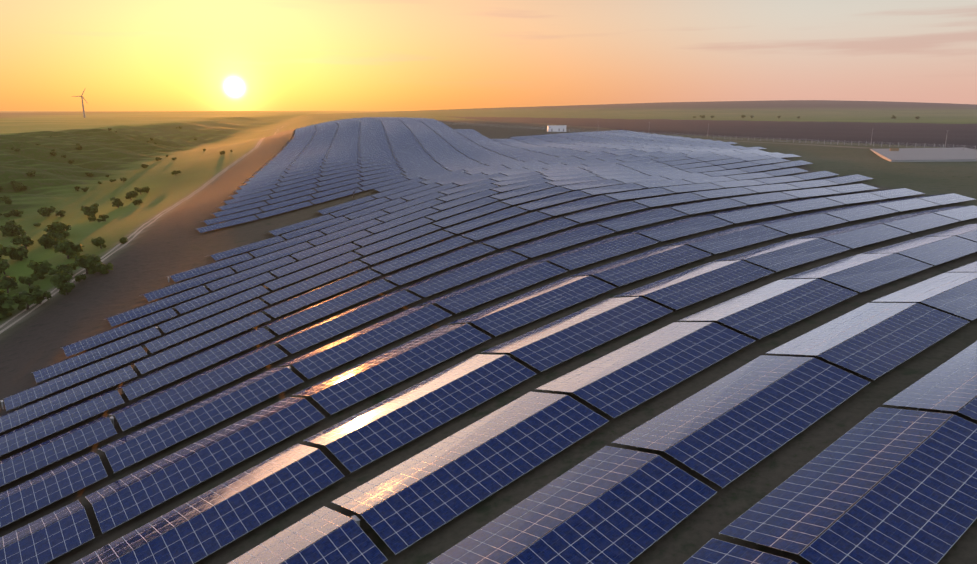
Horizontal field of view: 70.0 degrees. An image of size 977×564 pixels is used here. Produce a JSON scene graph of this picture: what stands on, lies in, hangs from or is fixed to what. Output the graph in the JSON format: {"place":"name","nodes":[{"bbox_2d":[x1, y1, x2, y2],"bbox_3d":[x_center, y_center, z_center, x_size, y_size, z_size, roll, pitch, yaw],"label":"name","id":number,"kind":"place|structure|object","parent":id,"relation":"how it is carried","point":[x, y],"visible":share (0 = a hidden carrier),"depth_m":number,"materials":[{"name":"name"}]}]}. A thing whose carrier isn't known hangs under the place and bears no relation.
{"place":"outdoors","nodes":[
{"label":"outdoors","id":0,"kind":"place"},
{"bbox_2d":[0,100,976,563],"bbox_3d":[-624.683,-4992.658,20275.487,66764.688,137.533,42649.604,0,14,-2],"label":"ground","id":1,"kind":"structure","parent":0,"point":[156,252],"depth_m":169.31,"materials":[{"name":"brown soil"}]},
{"bbox_2d":[71,89,86,117],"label":"wind turbine","id":2,"kind":"object","parent":1,"relation":"on","point":[82,98],"visible":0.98,"depth_m":2781.37,"materials":[{"name":"grey metal"}]},
{"bbox_2d":[0,126,282,333],"bbox_3d":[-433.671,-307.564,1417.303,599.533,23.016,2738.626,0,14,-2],"label":"dirt track ruts","id":3,"kind":"structure","parent":1,"relation":"on","point":[45,300],"depth_m":235.70,"materials":[{"name":"beige soil"}]},
{"bbox_2d":[0,268,815,526],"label":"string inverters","id":4,"kind":"object","parent":1,"relation":"on","point":[355,518],"visible":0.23,"depth_m":84.97,"materials":[{"name":"grey metal"}]},
{"bbox_2d":[0,115,919,319],"bbox_3d":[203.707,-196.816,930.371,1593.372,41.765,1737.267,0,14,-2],"label":"tree","id":5,"kind":"object","parent":1,"relation":"on","point":[57,233],"depth_m":225.62,"materials":[{"name":"green plant"}]},
{"bbox_2d":[0,117,976,563],"bbox_3d":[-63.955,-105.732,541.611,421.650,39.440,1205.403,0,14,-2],"label":"solar panels","id":6,"kind":"object","parent":1,"relation":"on","point":[918,505],"visible":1,"depth_m":73.63,"materials":[{"name":"blue glass"}]},
{"bbox_2d":[0,175,976,563],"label":"solar panel supports","id":7,"kind":"object","parent":1,"relation":"on","point":[454,329],"visible":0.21,"depth_m":103.78,"materials":[{"name":"silver metal"}]},
{"bbox_2d":[547,126,565,130],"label":"building","id":8,"kind":"structure","parent":1,"relation":"on","point":[555,128],"depth_m":599.17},
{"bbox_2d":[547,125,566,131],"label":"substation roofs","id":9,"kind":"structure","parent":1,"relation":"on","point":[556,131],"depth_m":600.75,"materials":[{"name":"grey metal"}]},
{"bbox_2d":[437,121,975,150],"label":"fence posts","id":10,"kind":"object","parent":1,"relation":"on","point":[793,141],"visible":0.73,"depth_m":422.68,"materials":[{"name":"grey metal"}]},
{"bbox_2d":[445,122,966,149],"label":"fence wires","id":11,"kind":"object","parent":10,"relation":"attached to","point":[941,146],"visible":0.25,"depth_m":456.05,"materials":[{"name":"grey metal"}]},
{"bbox_2d":[870,147,976,161],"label":"concrete pad","id":12,"kind":"object","parent":1,"relation":"on","point":[933,155],"visible":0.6,"depth_m":311.35,"materials":[{"name":"grey concrete"}]},
{"bbox_2d":[0,0,976,110],"label":"sky","id":13,"kind":"structure","parent":0,"point":[126,55],"materials":[{"name":"orange"}]}
]}

